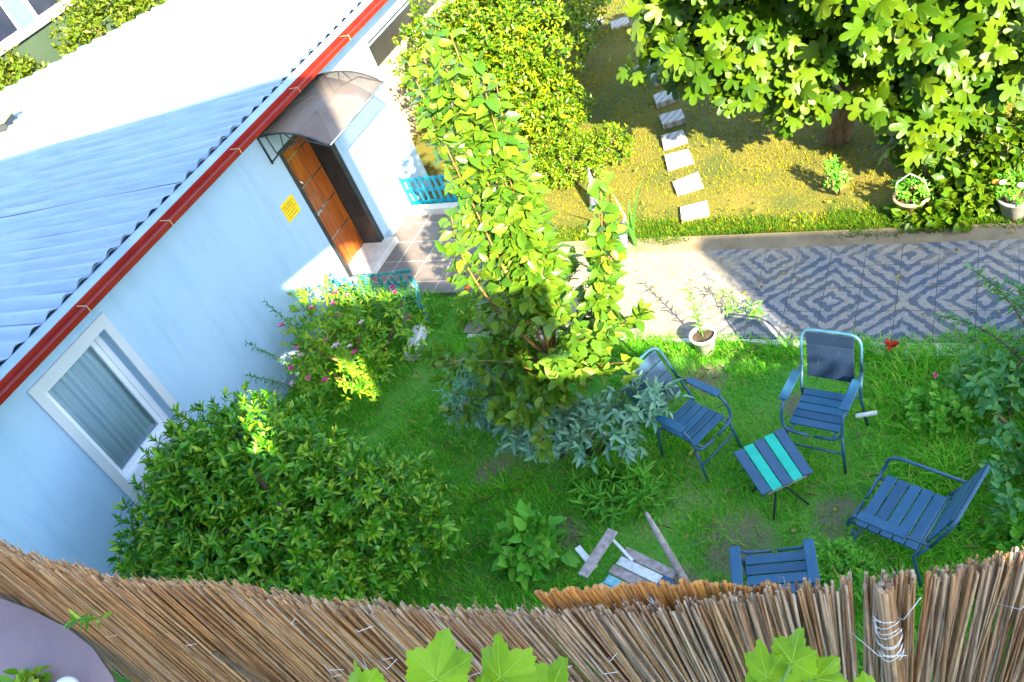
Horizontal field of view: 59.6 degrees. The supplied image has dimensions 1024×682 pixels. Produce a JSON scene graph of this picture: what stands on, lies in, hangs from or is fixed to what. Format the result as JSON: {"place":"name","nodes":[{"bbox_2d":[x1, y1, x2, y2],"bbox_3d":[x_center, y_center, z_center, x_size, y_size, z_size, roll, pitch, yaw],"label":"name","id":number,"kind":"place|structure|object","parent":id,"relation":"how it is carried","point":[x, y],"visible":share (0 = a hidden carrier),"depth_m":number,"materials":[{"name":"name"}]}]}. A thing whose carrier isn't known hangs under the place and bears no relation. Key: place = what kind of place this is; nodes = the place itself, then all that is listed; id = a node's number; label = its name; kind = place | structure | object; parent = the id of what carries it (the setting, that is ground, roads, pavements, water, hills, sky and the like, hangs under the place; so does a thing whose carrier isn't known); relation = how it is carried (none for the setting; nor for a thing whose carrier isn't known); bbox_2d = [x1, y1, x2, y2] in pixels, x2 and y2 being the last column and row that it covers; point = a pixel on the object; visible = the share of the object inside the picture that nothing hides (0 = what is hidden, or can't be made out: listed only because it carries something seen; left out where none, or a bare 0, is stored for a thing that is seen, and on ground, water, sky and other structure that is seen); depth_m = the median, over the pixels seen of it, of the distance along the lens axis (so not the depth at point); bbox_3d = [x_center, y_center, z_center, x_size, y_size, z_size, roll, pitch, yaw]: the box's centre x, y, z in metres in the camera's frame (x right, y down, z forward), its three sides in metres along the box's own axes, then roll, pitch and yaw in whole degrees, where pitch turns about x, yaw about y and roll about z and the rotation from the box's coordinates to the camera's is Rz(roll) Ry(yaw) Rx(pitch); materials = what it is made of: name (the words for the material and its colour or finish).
{"place":"outdoors","nodes":[
{"label":"outdoors","id":0,"kind":"place"},
{"bbox_2d":[0,107,15,132],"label":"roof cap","id":1,"kind":"object","parent":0,"point":[7,117],"visible":0.83,"depth_m":14.84,"materials":[{"name":"metal"}]},
{"bbox_2d":[361,212,544,297],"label":"terrace","id":2,"kind":"structure","parent":0,"point":[416,252],"depth_m":11.82,"materials":[{"name":"tile"}]},
{"bbox_2d":[8,0,1023,681],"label":"ground","id":3,"kind":"structure","parent":0,"point":[780,198],"depth_m":9.16,"materials":[{"name":"green plant"}]},
{"bbox_2d":[0,44,49,91],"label":"leafy bush","id":4,"kind":"object","parent":3,"relation":"on","point":[19,67],"visible":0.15,"depth_m":18.92,"materials":[{"name":"green plant"}]},
{"bbox_2d":[0,598,117,681],"bbox_3d":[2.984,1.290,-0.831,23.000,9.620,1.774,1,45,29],"label":"round table","id":5,"kind":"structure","parent":3,"relation":"on","point":[29,638],"depth_m":2.15,"materials":[{"name":"paint"}]},
{"bbox_2d":[0,665,51,681],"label":"balcony plant","id":6,"kind":"object","parent":5,"relation":"on","point":[28,675],"visible":1,"depth_m":2.04,"materials":[{"name":"green plant"}]},
{"bbox_2d":[56,676,79,681],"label":"white dish","id":7,"kind":"object","parent":5,"relation":"on","point":[68,679],"visible":1,"depth_m":1.98,"materials":[{"name":"ceramic"}]},
{"bbox_2d":[0,0,158,81],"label":"neighbour house","id":8,"kind":"structure","parent":3,"relation":"on","point":[25,24],"depth_m":22.44,"materials":[{"name":"white paint"}]},
{"bbox_2d":[0,1,21,44],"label":"window","id":9,"kind":"structure","parent":8,"relation":"in","point":[9,28],"depth_m":21.87,"materials":[{"name":"glass"}]},
{"bbox_2d":[24,0,63,18],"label":"window","id":10,"kind":"structure","parent":8,"relation":"in","point":[39,8],"depth_m":22.64,"materials":[{"name":"plastic"}]},
{"bbox_2d":[48,0,166,55],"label":"leafy bush","id":11,"kind":"object","parent":3,"relation":"on","point":[126,11],"visible":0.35,"depth_m":19.93,"materials":[{"name":"green plant"}]},
{"bbox_2d":[0,0,536,581],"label":"house","id":12,"kind":"structure","parent":3,"relation":"on","point":[134,334],"depth_m":10.18,"materials":[{"name":"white paint"}]},
{"bbox_2d":[44,335,185,486],"bbox_3d":[-3.893,0.692,8.704,0.343,1.490,0.935,1,45,29],"label":"window","id":13,"kind":"structure","parent":12,"relation":"in","point":[97,392],"depth_m":8.82,"materials":[{"name":"glass"}]},
{"bbox_2d":[280,194,300,222],"bbox_3d":[-2.642,-1.582,10.665,0.006,0.240,0.265,1,45,29],"label":"wall sign","id":14,"kind":"object","parent":12,"relation":"attached to","point":[290,208],"visible":1,"depth_m":10.66,"materials":[{"name":"yellow paint"}]},
{"bbox_2d":[283,132,363,265],"bbox_3d":[-2.495,-1.787,11.542,0.117,1.940,0.760,1,45,29],"label":"door","id":15,"kind":"structure","parent":12,"relation":"in","point":[300,156],"depth_m":11.64,"materials":[{"name":"wood"}]},
{"bbox_2d":[106,380,474,604],"bbox_3d":[-1.967,1.533,7.670,3.031,1.964,2.333,9,49,36],"label":"bush","id":16,"kind":"object","parent":3,"relation":"on","point":[228,495],"visible":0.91,"depth_m":7.31,"materials":[{"name":"green plant"}]},
{"bbox_2d":[243,269,434,414],"bbox_3d":[-1.871,-0.035,10.022,1.938,1.250,1.747,1,45,29],"label":"flower shrub","id":17,"kind":"object","parent":3,"relation":"on","point":[353,321],"visible":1,"depth_m":9.94,"materials":[{"name":"green plant"}]},
{"bbox_2d":[326,269,430,321],"bbox_3d":[-1.563,-0.600,11.007,1.518,0.505,0.418,10,49,36],"label":"fence","id":18,"kind":"object","parent":3,"relation":"on","point":[412,282],"visible":0.57,"depth_m":10.94,"materials":[{"name":"teal paint"}]},
{"bbox_2d":[331,274,443,330],"bbox_3d":[-1.596,-0.474,10.817,1.681,0.672,0.788,9,49,35],"label":"fence weed","id":19,"kind":"object","parent":3,"relation":"on","point":[424,298],"visible":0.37,"depth_m":10.65,"materials":[{"name":"green plant"}]},
{"bbox_2d":[403,324,427,360],"bbox_3d":[-1.118,0.019,10.394,0.160,0.160,0.500,-9,41,19],"label":"edging stone","id":20,"kind":"object","parent":3,"relation":"on","point":[418,335],"visible":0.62,"depth_m":10.36,"materials":[{"name":"white stone"}]},
{"bbox_2d":[398,173,457,204],"bbox_3d":[-1.017,-2.101,12.416,1.160,0.566,0.033,1,45,29],"label":"picket fence","id":21,"kind":"object","parent":3,"relation":"on","point":[426,190],"visible":0.52,"depth_m":12.49,"materials":[{"name":"teal paint"}]},
{"bbox_2d":[405,188,494,215],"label":"kerb","id":22,"kind":"structure","parent":3,"relation":"on","point":[426,209],"depth_m":12.52,"materials":[{"name":"white concrete"}]},
{"bbox_2d":[445,335,481,357],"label":"grass tuft","id":23,"kind":"object","parent":3,"relation":"on","point":[464,348],"visible":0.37,"depth_m":10.00,"materials":[{"name":"green plant"}]},
{"bbox_2d":[464,284,475,305],"bbox_3d":[-0.480,-0.532,10.524,0.090,0.332,0.086,1,45,29],"label":"marigold","id":24,"kind":"object","parent":3,"relation":"on","point":[468,286],"visible":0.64,"depth_m":10.41,"materials":[{"name":"orange plant"}]},
{"bbox_2d":[449,285,507,328],"bbox_3d":[-0.214,-0.425,10.217,1.234,0.407,0.684,1,45,29],"label":"marigold bed","id":25,"kind":"object","parent":3,"relation":"on","point":[463,313],"visible":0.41,"depth_m":10.32,"materials":[{"name":"green plant"}]},
{"bbox_2d":[422,384,536,454],"bbox_3d":[-0.298,0.735,8.976,1.317,0.352,0.893,1,45,29],"label":"leafy creeper","id":26,"kind":"object","parent":3,"relation":"on","point":[439,434],"visible":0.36,"depth_m":8.94,"materials":[{"name":"green plant"}]},
{"bbox_2d":[386,0,610,155],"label":"hedge bush","id":27,"kind":"object","parent":3,"relation":"on","point":[521,27],"visible":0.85,"depth_m":12.23,"materials":[{"name":"green plant"}]},
{"bbox_2d":[483,456,529,503],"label":"grass tuft","id":28,"kind":"object","parent":3,"relation":"on","point":[504,488],"visible":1,"depth_m":8.29,"materials":[{"name":"green plant"}]},
{"bbox_2d":[0,536,1023,681],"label":"reed screen","id":29,"kind":"object","parent":3,"relation":"on","point":[166,630],"visible":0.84,"depth_m":1.38,"materials":[{"name":"brown plant"}]},
{"bbox_2d":[62,608,112,631],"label":"leafy sprig","id":30,"kind":"object","parent":29,"relation":"attached to","point":[86,619],"visible":1,"depth_m":1.70,"materials":[{"name":"green plant"}]},
{"bbox_2d":[348,627,875,681],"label":"grapevine","id":31,"kind":"object","parent":29,"relation":"attached to","point":[790,658],"visible":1,"depth_m":0.90,"materials":[{"name":"green plant"}]},
{"bbox_2d":[400,18,656,463],"bbox_3d":[-0.120,-0.598,7.351,2.269,4.205,2.035,1,45,29],"label":"pear tree","id":32,"kind":"object","parent":3,"relation":"on","point":[539,295],"visible":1,"depth_m":7.22,"materials":[{"name":"green plant"}]},
{"bbox_2d":[483,498,579,590],"bbox_3d":[0.092,1.702,7.493,0.923,0.700,0.774,1,45,29],"label":"lush plant","id":33,"kind":"object","parent":3,"relation":"on","point":[527,535],"visible":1,"depth_m":7.39,"materials":[{"name":"green plant"}]},
{"bbox_2d":[431,354,693,474],"bbox_3d":[0.410,0.686,8.101,2.495,1.076,1.088,1,45,29],"label":"silvery shrub","id":34,"kind":"object","parent":3,"relation":"on","point":[568,422],"visible":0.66,"depth_m":7.75,"materials":[{"name":"green plant"}]},
{"bbox_2d":[529,120,635,191],"bbox_3d":[0.841,-2.489,11.871,1.631,0.710,1.114,-14,39,14],"label":"bush","id":35,"kind":"object","parent":3,"relation":"on","point":[584,141],"visible":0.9,"depth_m":11.80,"materials":[{"name":"green plant"}]},
{"bbox_2d":[158,288,1023,681],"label":"garden grass","id":36,"kind":"structure","parent":3,"relation":"on","point":[470,500],"depth_m":7.91,"materials":[{"name":"green plant"}]},
{"bbox_2d":[588,167,599,210],"bbox_3d":[0.986,-1.902,11.145,0.187,0.588,0.188,1,45,29],"label":"garden cone","id":37,"kind":"object","parent":3,"relation":"on","point":[592,200],"visible":0.39,"depth_m":11.18,"materials":[{"name":"metal"}]},
{"bbox_2d":[586,18,604,29],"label":"stepping stone","id":38,"kind":"object","parent":3,"relation":"on","point":[602,24],"visible":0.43,"depth_m":15.49,"materials":[{"name":"stone"}]},
{"bbox_2d":[575,443,624,485],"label":"grass tuft","id":39,"kind":"object","parent":3,"relation":"on","point":[600,463],"visible":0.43,"depth_m":8.04,"materials":[{"name":"green plant"}]},
{"bbox_2d":[558,450,678,530],"bbox_3d":[0.876,1.289,7.720,1.148,0.506,0.845,1,45,29],"label":"weedy plant","id":40,"kind":"object","parent":3,"relation":"on","point":[648,485],"visible":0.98,"depth_m":7.67,"materials":[{"name":"green plant"}]},
{"bbox_2d":[610,16,629,29],"bbox_3d":[1.849,-5.393,15.242,0.325,0.095,0.305,-15,39,11],"label":"stepping stone","id":41,"kind":"object","parent":3,"relation":"on","point":[620,22],"visible":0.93,"depth_m":15.17,"materials":[{"name":"stone"}]},
{"bbox_2d":[575,528,685,637],"bbox_3d":[0.880,1.844,6.803,0.837,0.611,0.455,17,54,40],"label":"pallet seat","id":42,"kind":"object","parent":3,"relation":"on","point":[637,573],"visible":0.66,"depth_m":6.74,"materials":[{"name":"grey wood"}]},
{"bbox_2d":[614,494,660,524],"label":"grass tuft","id":43,"kind":"object","parent":3,"relation":"on","point":[636,510],"visible":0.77,"depth_m":7.56,"materials":[{"name":"green plant"}]},
{"bbox_2d":[651,73,661,85],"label":"stepping stone","id":44,"kind":"object","parent":3,"relation":"on","point":[656,83],"visible":0.07,"depth_m":13.24,"materials":[{"name":"stone"}]},
{"bbox_2d":[653,90,679,108],"bbox_3d":[2.211,-3.483,12.823,0.352,0.095,0.312,-18,39,7],"label":"stepping stone","id":45,"kind":"object","parent":3,"relation":"on","point":[662,99],"visible":0.71,"depth_m":12.73,"materials":[{"name":"stone"}]},
{"bbox_2d":[645,512,689,582],"bbox_3d":[1.224,1.680,6.598,0.063,0.860,0.532,-30,38,-7],"label":"wooden stake","id":46,"kind":"object","parent":3,"relation":"on","point":[674,562],"visible":0.69,"depth_m":6.55,"materials":[{"name":"grey wood"}]},
{"bbox_2d":[659,109,685,129],"bbox_3d":[2.213,-3.053,12.320,0.320,0.095,0.316,-16,39,8],"label":"stepping stone","id":47,"kind":"object","parent":3,"relation":"on","point":[671,119],"visible":1,"depth_m":12.24,"materials":[{"name":"stone"}]},
{"bbox_2d":[661,130,687,150],"bbox_3d":[2.155,-2.670,11.904,0.322,0.095,0.296,-16,40,10],"label":"stepping stone","id":48,"kind":"object","parent":3,"relation":"on","point":[675,139],"visible":1,"depth_m":11.82,"materials":[{"name":"stone"}]},
{"bbox_2d":[664,149,693,171],"bbox_3d":[2.153,-2.314,11.491,0.348,0.095,0.319,-12,41,13],"label":"stepping stone","id":49,"kind":"object","parent":3,"relation":"on","point":[681,158],"visible":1,"depth_m":11.43,"materials":[{"name":"stone"}]},
{"bbox_2d":[622,347,742,482],"bbox_3d":[1.455,0.616,7.670,0.539,0.934,0.763,-41,41,-20],"label":"garden chair","id":50,"kind":"object","parent":3,"relation":"on","point":[693,422],"visible":0.88,"depth_m":7.63,"materials":[{"name":"blue paint"}]},
{"bbox_2d":[672,171,703,195],"bbox_3d":[2.175,-1.921,11.020,0.346,0.095,0.311,-19,37,9],"label":"stepping stone","id":51,"kind":"object","parent":3,"relation":"on","point":[688,184],"visible":1,"depth_m":10.95,"materials":[{"name":"stone"}]},
{"bbox_2d":[680,200,709,221],"bbox_3d":[2.163,-1.514,10.553,0.326,0.095,0.265,-12,39,18],"label":"stepping stone","id":52,"kind":"object","parent":3,"relation":"on","point":[695,211],"visible":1,"depth_m":10.49,"materials":[{"name":"stone"}]},
{"bbox_2d":[689,325,716,356],"bbox_3d":[1.879,0.011,8.726,0.265,0.220,0.265,1,45,29],"label":"plant pot","id":53,"kind":"object","parent":3,"relation":"on","point":[706,343],"visible":0.92,"depth_m":8.67,"materials":[{"name":"ceramic"}]},
{"bbox_2d":[679,284,709,336],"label":"spiky plant","id":54,"kind":"object","parent":53,"relation":"on","point":[695,310],"visible":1,"depth_m":8.50,"materials":[{"name":"green plant"}]},
{"bbox_2d":[393,335,1023,645],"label":"dead straw","id":55,"kind":"object","parent":3,"relation":"on","point":[742,469],"visible":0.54,"depth_m":7.61,"materials":[{"name":"green plant"}]},
{"bbox_2d":[463,317,1023,366],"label":"edge grass","id":56,"kind":"structure","parent":3,"relation":"on","point":[768,347],"depth_m":8.43,"materials":[{"name":"green plant"}]},
{"bbox_2d":[467,334,1020,362],"bbox_3d":[3.137,0.104,8.153,8.402,0.068,0.224,1,45,29],"label":"path edge","id":57,"kind":"object","parent":3,"relation":"on","point":[687,341],"visible":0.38,"depth_m":8.16,"materials":[{"name":"concrete"}]},
{"bbox_2d":[733,428,812,520],"bbox_3d":[2.116,1.100,7.141,0.450,0.468,0.515,-24,38,0],"label":"side table","id":58,"kind":"object","parent":3,"relation":"on","point":[781,478],"visible":1,"depth_m":6.99,"materials":[{"name":"blue wood"}]},
{"bbox_2d":[729,538,819,607],"bbox_3d":[1.841,1.712,6.187,0.579,0.934,0.783,-10,40,18],"label":"garden chair","id":59,"kind":"object","parent":3,"relation":"on","point":[806,564],"visible":0.55,"depth_m":6.32,"materials":[{"name":"blue paint"}]},
{"bbox_2d":[528,0,1023,240],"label":"dry lawn","id":60,"kind":"structure","parent":3,"relation":"on","point":[704,128],"depth_m":11.21,"materials":[{"name":"yellow plant"}]},
{"bbox_2d":[552,196,1023,248],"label":"border grass","id":61,"kind":"structure","parent":3,"relation":"on","point":[855,223],"depth_m":9.89,"materials":[{"name":"green plant"}]},
{"bbox_2d":[997,187,1023,221],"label":"plant pot","id":62,"kind":"object","parent":61,"relation":"on","point":[1011,210],"visible":0.64,"depth_m":8.60,"materials":[{"name":"ceramic"}]},
{"bbox_2d":[988,168,1023,207],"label":"flowering plant","id":63,"kind":"object","parent":62,"relation":"on","point":[1001,191],"visible":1,"depth_m":8.48,"materials":[{"name":"green plant"}]},
{"bbox_2d":[554,223,1023,255],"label":"path border","id":64,"kind":"object","parent":3,"relation":"on","point":[766,240],"visible":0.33,"depth_m":9.46,"materials":[{"name":"concrete"}]},
{"bbox_2d":[589,181,646,245],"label":"maize plant","id":65,"kind":"object","parent":64,"relation":"on","point":[631,226],"visible":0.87,"depth_m":10.22,"materials":[{"name":"green plant"}]},
{"bbox_2d":[618,213,627,251],"bbox_3d":[1.223,-1.207,10.219,0.288,0.543,0.198,1,45,29],"label":"garden cone","id":66,"kind":"object","parent":64,"relation":"on","point":[624,240],"visible":0.35,"depth_m":10.19,"materials":[{"name":"metal"}]},
{"bbox_2d":[606,0,1023,183],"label":"fig tree","id":67,"kind":"object","parent":3,"relation":"on","point":[931,81],"visible":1,"depth_m":9.07,"materials":[{"name":"green plant"}]},
{"bbox_2d":[778,328,868,473],"bbox_3d":[2.529,0.478,7.259,0.559,0.935,0.683,10,50,36],"label":"garden chair","id":68,"kind":"object","parent":3,"relation":"on","point":[829,356],"visible":0.98,"depth_m":7.22,"materials":[{"name":"blue paint"}]},
{"bbox_2d":[822,154,852,195],"bbox_3d":[3.538,-1.820,9.789,0.298,0.527,0.326,-20,38,5],"label":"lawn sapling","id":69,"kind":"object","parent":3,"relation":"on","point":[837,174],"visible":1,"depth_m":9.72,"materials":[{"name":"green plant"}]},
{"bbox_2d":[800,532,891,601],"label":"bush","id":70,"kind":"object","parent":3,"relation":"on","point":[855,557],"visible":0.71,"depth_m":6.22,"materials":[{"name":"green plant"}]},
{"bbox_2d":[855,410,876,417],"bbox_3d":[2.839,0.587,7.162,0.165,0.050,0.030,-5,42,24],"label":"white batten","id":71,"kind":"object","parent":3,"relation":"on","point":[864,414],"visible":1,"depth_m":7.16,"materials":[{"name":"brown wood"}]},
{"bbox_2d":[877,408,934,451],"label":"grass tuft","id":72,"kind":"object","parent":3,"relation":"on","point":[914,432],"visible":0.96,"depth_m":7.23,"materials":[{"name":"green plant"}]},
{"bbox_2d":[893,184,930,212],"bbox_3d":[4.107,-1.403,9.173,0.360,0.240,0.360,1,45,29],"label":"plant pot","id":73,"kind":"object","parent":3,"relation":"on","point":[901,205],"visible":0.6,"depth_m":9.07,"materials":[{"name":"ceramic"}]},
{"bbox_2d":[890,173,933,203],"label":"potted plant","id":74,"kind":"object","parent":73,"relation":"in","point":[921,186],"visible":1,"depth_m":8.98,"materials":[{"name":"green plant"}]},
{"bbox_2d":[899,380,984,434],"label":"yellow leaved weed","id":75,"kind":"object","parent":3,"relation":"on","point":[938,402],"visible":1,"depth_m":7.16,"materials":[{"name":"green plant"}]},
{"bbox_2d":[912,442,979,486],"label":"grass tuft","id":76,"kind":"object","parent":3,"relation":"on","point":[958,472],"visible":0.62,"depth_m":6.86,"materials":[{"name":"green plant"}]},
{"bbox_2d":[884,99,1023,232],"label":"ground ivy","id":77,"kind":"object","parent":3,"relation":"on","point":[961,189],"visible":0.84,"depth_m":8.77,"materials":[{"name":"green plant"}]},
{"bbox_2d":[929,264,1023,525],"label":"rose bush","id":78,"kind":"object","parent":3,"relation":"on","point":[990,400],"visible":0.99,"depth_m":6.89,"materials":[{"name":"green plant"}]},
{"bbox_2d":[978,513,1023,556],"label":"yellow leaved weed","id":79,"kind":"object","parent":3,"relation":"on","point":[1015,532],"visible":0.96,"depth_m":6.31,"materials":[{"name":"green plant"}]},
{"bbox_2d":[463,239,1023,343],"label":"path","id":80,"kind":"structure","parent":0,"point":[824,291],"depth_m":8.80,"materials":[{"name":"tile"}]},
{"bbox_2d":[347,58,1013,645],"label":"fallen leaves","id":81,"kind":"object","parent":80,"relation":"on","point":[709,318],"visible":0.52,"depth_m":9.06,"materials":[{"name":"brown plant"}]},
{"bbox_2d":[712,287,741,314],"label":"path weed","id":82,"kind":"object","parent":80,"relation":"on","point":[729,307],"visible":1,"depth_m":8.96,"materials":[{"name":"green plant"}]},
{"bbox_2d":[741,298,765,322],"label":"path weed","id":83,"kind":"object","parent":80,"relation":"on","point":[756,310],"visible":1,"depth_m":8.75,"materials":[{"name":"green plant"}]},
{"bbox_2d":[883,338,899,352],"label":"red flower","id":84,"kind":"object","parent":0,"point":[894,343],"visible":0.99,"depth_m":7.88,"materials":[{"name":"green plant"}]},
{"bbox_2d":[844,328,1023,643],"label":"rough grass","id":85,"kind":"structure","parent":0,"point":[925,368],"depth_m":7.04,"materials":[{"name":"green plant"}]},
{"bbox_2d":[846,456,989,591],"bbox_3d":[2.821,1.206,6.254,0.803,0.934,0.644,20,56,42],"label":"garden chair","id":86,"kind":"object","parent":85,"relation":"on","point":[959,503],"visible":0.98,"depth_m":6.27,"materials":[{"name":"blue paint"}]}
]}

